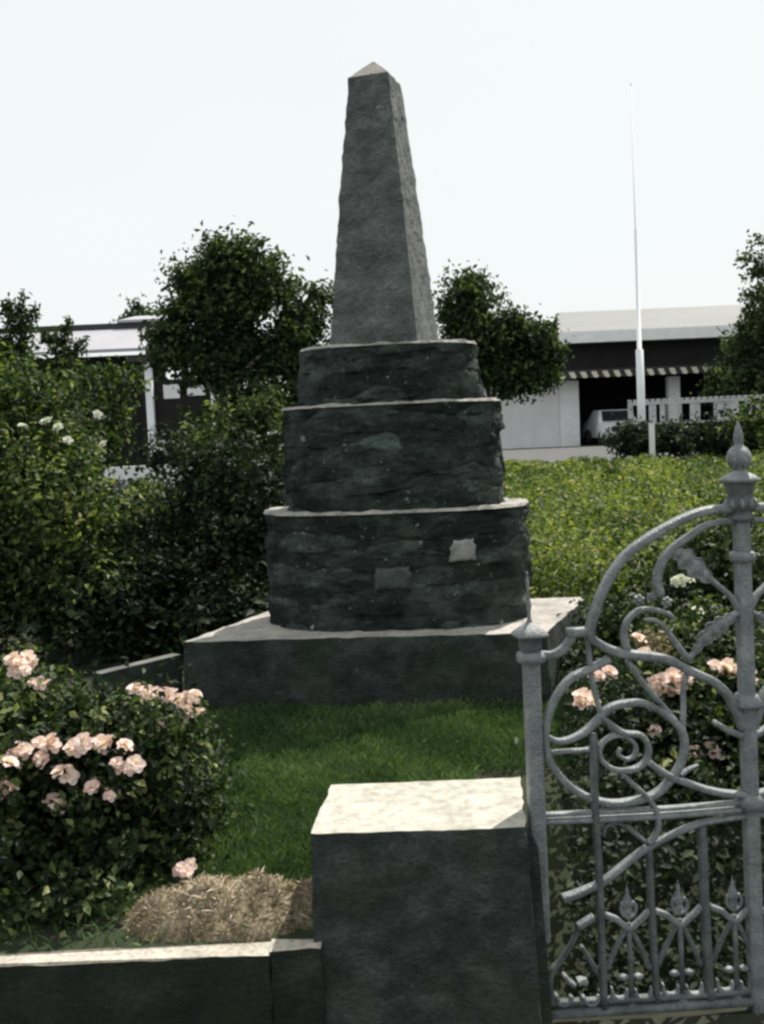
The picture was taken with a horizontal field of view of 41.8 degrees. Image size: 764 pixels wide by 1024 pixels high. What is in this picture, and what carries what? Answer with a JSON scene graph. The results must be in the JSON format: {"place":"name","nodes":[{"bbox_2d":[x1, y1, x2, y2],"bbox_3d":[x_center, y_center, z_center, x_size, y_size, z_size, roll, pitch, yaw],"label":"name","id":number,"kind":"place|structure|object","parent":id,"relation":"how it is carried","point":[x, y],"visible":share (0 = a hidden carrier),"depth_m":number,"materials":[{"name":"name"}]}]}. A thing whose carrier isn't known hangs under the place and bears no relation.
{"place":"outdoors","nodes":[
{"label":"outdoors","id":0,"kind":"place"},
{"bbox_2d":[0,671,615,953],"bbox_3d":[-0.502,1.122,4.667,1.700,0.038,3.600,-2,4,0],"label":"lawn","id":1,"kind":"structure","parent":0,"point":[23,942],"depth_m":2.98,"materials":[{"name":"green plant"}]},
{"bbox_2d":[110,866,312,945],"bbox_3d":[-0.434,1.185,3.035,0.870,0.185,0.434,-2,4,0],"label":"grass heap","id":2,"kind":"object","parent":1,"relation":"on","point":[211,908],"depth_m":2.98,"materials":[{"name":"plant"}]},
{"bbox_2d":[0,443,763,997],"bbox_3d":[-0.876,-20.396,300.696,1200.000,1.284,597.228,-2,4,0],"label":"ground","id":3,"kind":"structure","parent":0,"point":[562,927],"depth_m":3.75,"materials":[{"name":"green plant"}]},
{"bbox_2d":[0,288,153,496],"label":"tree","id":4,"kind":"object","parent":3,"relation":"on","point":[113,420],"visible":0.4,"depth_m":9.40,"materials":[{"name":"green plant"}]},
{"bbox_2d":[0,332,180,662],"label":"shrub","id":5,"kind":"object","parent":3,"relation":"on","point":[41,531],"visible":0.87,"depth_m":7.03,"materials":[{"name":"green plant"}]},
{"bbox_2d":[0,315,216,466],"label":"white roofed building","id":6,"kind":"structure","parent":3,"relation":"on","point":[119,336],"depth_m":36.85,"materials":[{"name":"metal"}]},
{"bbox_2d":[0,642,247,941],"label":"rose bush","id":7,"kind":"object","parent":3,"relation":"on","point":[85,790],"visible":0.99,"depth_m":3.29,"materials":[{"name":"green plant"}]},
{"bbox_2d":[0,477,267,675],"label":"undergrowth","id":8,"kind":"object","parent":3,"relation":"on","point":[34,624],"visible":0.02,"depth_m":6.81,"materials":[{"name":"green plant"}]},
{"bbox_2d":[92,653,182,721],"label":"garden kerb","id":9,"kind":"structure","parent":3,"relation":"on","point":[132,672],"depth_m":5.34,"materials":[{"name":"stone"}]},
{"bbox_2d":[109,292,166,353],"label":"distant tree","id":10,"kind":"object","parent":3,"relation":"on","point":[138,307],"visible":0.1,"depth_m":46.92,"materials":[{"name":"green plant"}]},
{"bbox_2d":[99,464,188,495],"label":"boundary wall","id":11,"kind":"structure","parent":3,"relation":"on","point":[121,472],"depth_m":23.88,"materials":[{"name":"white paint"}]},
{"bbox_2d":[21,413,287,663],"bbox_3d":[-1.416,0.135,7.463,2.195,1.734,2.186,-2,4,0],"label":"shrub","id":12,"kind":"object","parent":3,"relation":"on","point":[236,503],"visible":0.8,"depth_m":7.14,"materials":[{"name":"green plant"}]},
{"bbox_2d":[172,375,292,534],"bbox_3d":[-1.063,-0.175,8.743,1.454,1.998,1.464,-2,4,0],"label":"shrub","id":13,"kind":"object","parent":3,"relation":"on","point":[261,419],"visible":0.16,"depth_m":8.44,"materials":[{"name":"green plant"}]},
{"bbox_2d":[137,215,333,447],"bbox_3d":[-2.003,-2.015,15.009,3.245,4.584,2.005,-2,4,0],"label":"round tree","id":14,"kind":"object","parent":3,"relation":"on","point":[229,293],"visible":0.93,"depth_m":14.51,"materials":[{"name":"green plant"}]},
{"bbox_2d":[184,62,587,709],"bbox_3d":[0.055,-0.730,5.814,2.328,3.715,1.201,-2,4,6],"label":"stone monument","id":15,"kind":"object","parent":3,"relation":"on","point":[398,554],"visible":0.98,"depth_m":5.54,"materials":[{"name":"grey stone"}]},
{"bbox_2d":[311,777,552,1023],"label":"gate pillar","id":16,"kind":"structure","parent":3,"relation":"on","point":[427,902],"depth_m":2.84,"materials":[{"name":"stone"}]},
{"bbox_2d":[431,258,581,486],"bbox_3d":[2.014,-2.174,16.867,2.623,4.183,1.820,-2,4,0],"label":"leaning tree","id":17,"kind":"object","parent":3,"relation":"on","point":[520,344],"visible":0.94,"depth_m":16.42,"materials":[{"name":"green plant"}]},
{"bbox_2d":[511,572,587,942],"bbox_3d":[0.517,0.726,2.958,0.241,1.114,0.105,-2,4,0],"label":"gate post","id":18,"kind":"object","parent":3,"relation":"on","point":[531,655],"visible":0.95,"depth_m":2.93,"materials":[{"name":"metal"}]},
{"bbox_2d":[582,409,637,444],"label":"parked car","id":19,"kind":"object","parent":3,"relation":"on","point":[597,423],"visible":0.45,"depth_m":40.78,"materials":[{"name":"paint"}]},
{"bbox_2d":[483,304,759,448],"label":"long shed","id":20,"kind":"structure","parent":3,"relation":"on","point":[679,344],"depth_m":41.96,"materials":[{"name":"white paint"}]},
{"bbox_2d":[503,450,763,611],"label":"shrubbery","id":21,"kind":"object","parent":3,"relation":"on","point":[569,499],"visible":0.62,"depth_m":11.02,"materials":[{"name":"green plant"}]},
{"bbox_2d":[506,566,763,803],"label":"rose bush","id":22,"kind":"object","parent":3,"relation":"on","point":[720,654],"visible":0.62,"depth_m":4.26,"materials":[{"name":"green plant"}]},
{"bbox_2d":[630,83,645,423],"bbox_3d":[7.841,-7.276,30.581,0.256,11.386,0.256,2,6,45],"label":"flagpole","id":23,"kind":"object","parent":3,"relation":"on","point":[640,384],"visible":0.92,"depth_m":30.66,"materials":[{"name":"metal"}]},
{"bbox_2d":[600,401,679,458],"bbox_3d":[6.946,-2.106,26.807,1.972,1.770,1.859,-1,4,22],"label":"bush","id":24,"kind":"object","parent":3,"relation":"on","point":[628,440],"visible":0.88,"depth_m":26.61,"materials":[{"name":"green plant"}]},
{"bbox_2d":[649,423,654,455],"bbox_3d":[7.015,-1.709,25.966,0.120,1.199,0.120,-2,4,0],"label":"marker post","id":25,"kind":"object","parent":3,"relation":"on","point":[651,438],"visible":0.64,"depth_m":25.90,"materials":[{"name":"white paint"}]},
{"bbox_2d":[553,1007,752,1021],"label":"gate sill","id":26,"kind":"structure","parent":3,"relation":"on","point":[740,1010],"depth_m":3.08,"materials":[{"name":"metal"}]},
{"bbox_2d":[556,489,763,667],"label":"rose bush","id":27,"kind":"object","parent":3,"relation":"on","point":[718,562],"visible":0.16,"depth_m":5.68,"materials":[{"name":"green plant"}]},
{"bbox_2d":[559,631,763,997],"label":"rose bush","id":28,"kind":"object","parent":3,"relation":"on","point":[584,877],"visible":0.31,"depth_m":3.69,"materials":[{"name":"green plant"}]},
{"bbox_2d":[631,413,700,460],"bbox_3d":[7.696,-1.945,26.935,2.289,1.391,1.670,1,5,36],"label":"bush","id":29,"kind":"object","parent":3,"relation":"on","point":[671,429],"visible":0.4,"depth_m":26.57,"materials":[{"name":"green plant"}]},
{"bbox_2d":[627,394,763,423],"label":"white fence","id":30,"kind":"object","parent":3,"relation":"on","point":[719,403],"visible":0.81,"depth_m":32.85,"materials":[{"name":"paint"}]},
{"bbox_2d":[664,404,761,457],"bbox_3d":[8.440,-1.932,24.920,2.573,1.716,1.847,-2,4,0],"label":"bush","id":31,"kind":"object","parent":3,"relation":"on","point":[709,442],"visible":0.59,"depth_m":24.82,"materials":[{"name":"green plant"}]},
{"bbox_2d":[690,229,763,418],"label":"evergreen tree","id":32,"kind":"object","parent":3,"relation":"on","point":[740,371],"visible":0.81,"depth_m":35.35,"materials":[{"name":"green plant"}]},
{"bbox_2d":[716,384,763,456],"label":"bush","id":33,"kind":"object","parent":3,"relation":"on","point":[748,423],"visible":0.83,"depth_m":23.76,"materials":[{"name":"green plant"}]},
{"bbox_2d":[719,421,763,1013],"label":"gate post","id":34,"kind":"object","parent":3,"relation":"on","point":[739,481],"visible":0.95,"depth_m":2.99,"materials":[{"name":"metal"}]},
{"bbox_2d":[542,504,753,1019],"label":"iron gate","id":35,"kind":"structure","parent":34,"relation":"attached to","point":[681,997],"depth_m":2.99,"materials":[{"name":"grey metal"}]},
{"bbox_2d":[750,502,763,914],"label":"iron gate","id":36,"kind":"structure","parent":34,"relation":"attached to","point":[757,595],"depth_m":2.99,"materials":[{"name":"grey metal"}]},
{"bbox_2d":[0,0,763,433],"label":"sky","id":37,"kind":"structure","parent":0,"point":[126,126],"materials":[{"name":"white"}]},
{"bbox_2d":[502,442,721,463],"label":"road","id":38,"kind":"structure","parent":0,"point":[550,455],"depth_m":33.87,"materials":[{"name":"grey asphalt"}]},
{"bbox_2d":[553,1013,763,1023],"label":"pavement","id":39,"kind":"structure","parent":0,"point":[756,1018],"depth_m":2.96,"materials":[{"name":"grey concrete"}]},
{"bbox_2d":[0,942,273,1023],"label":"garden wall","id":40,"kind":"structure","parent":39,"relation":"on","point":[229,983],"depth_m":2.81,"materials":[{"name":"stone"}]},
{"bbox_2d":[269,939,324,1023],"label":"garden wall","id":41,"kind":"structure","parent":39,"relation":"on","point":[298,986],"depth_m":2.82,"materials":[{"name":"stone"}]}
]}

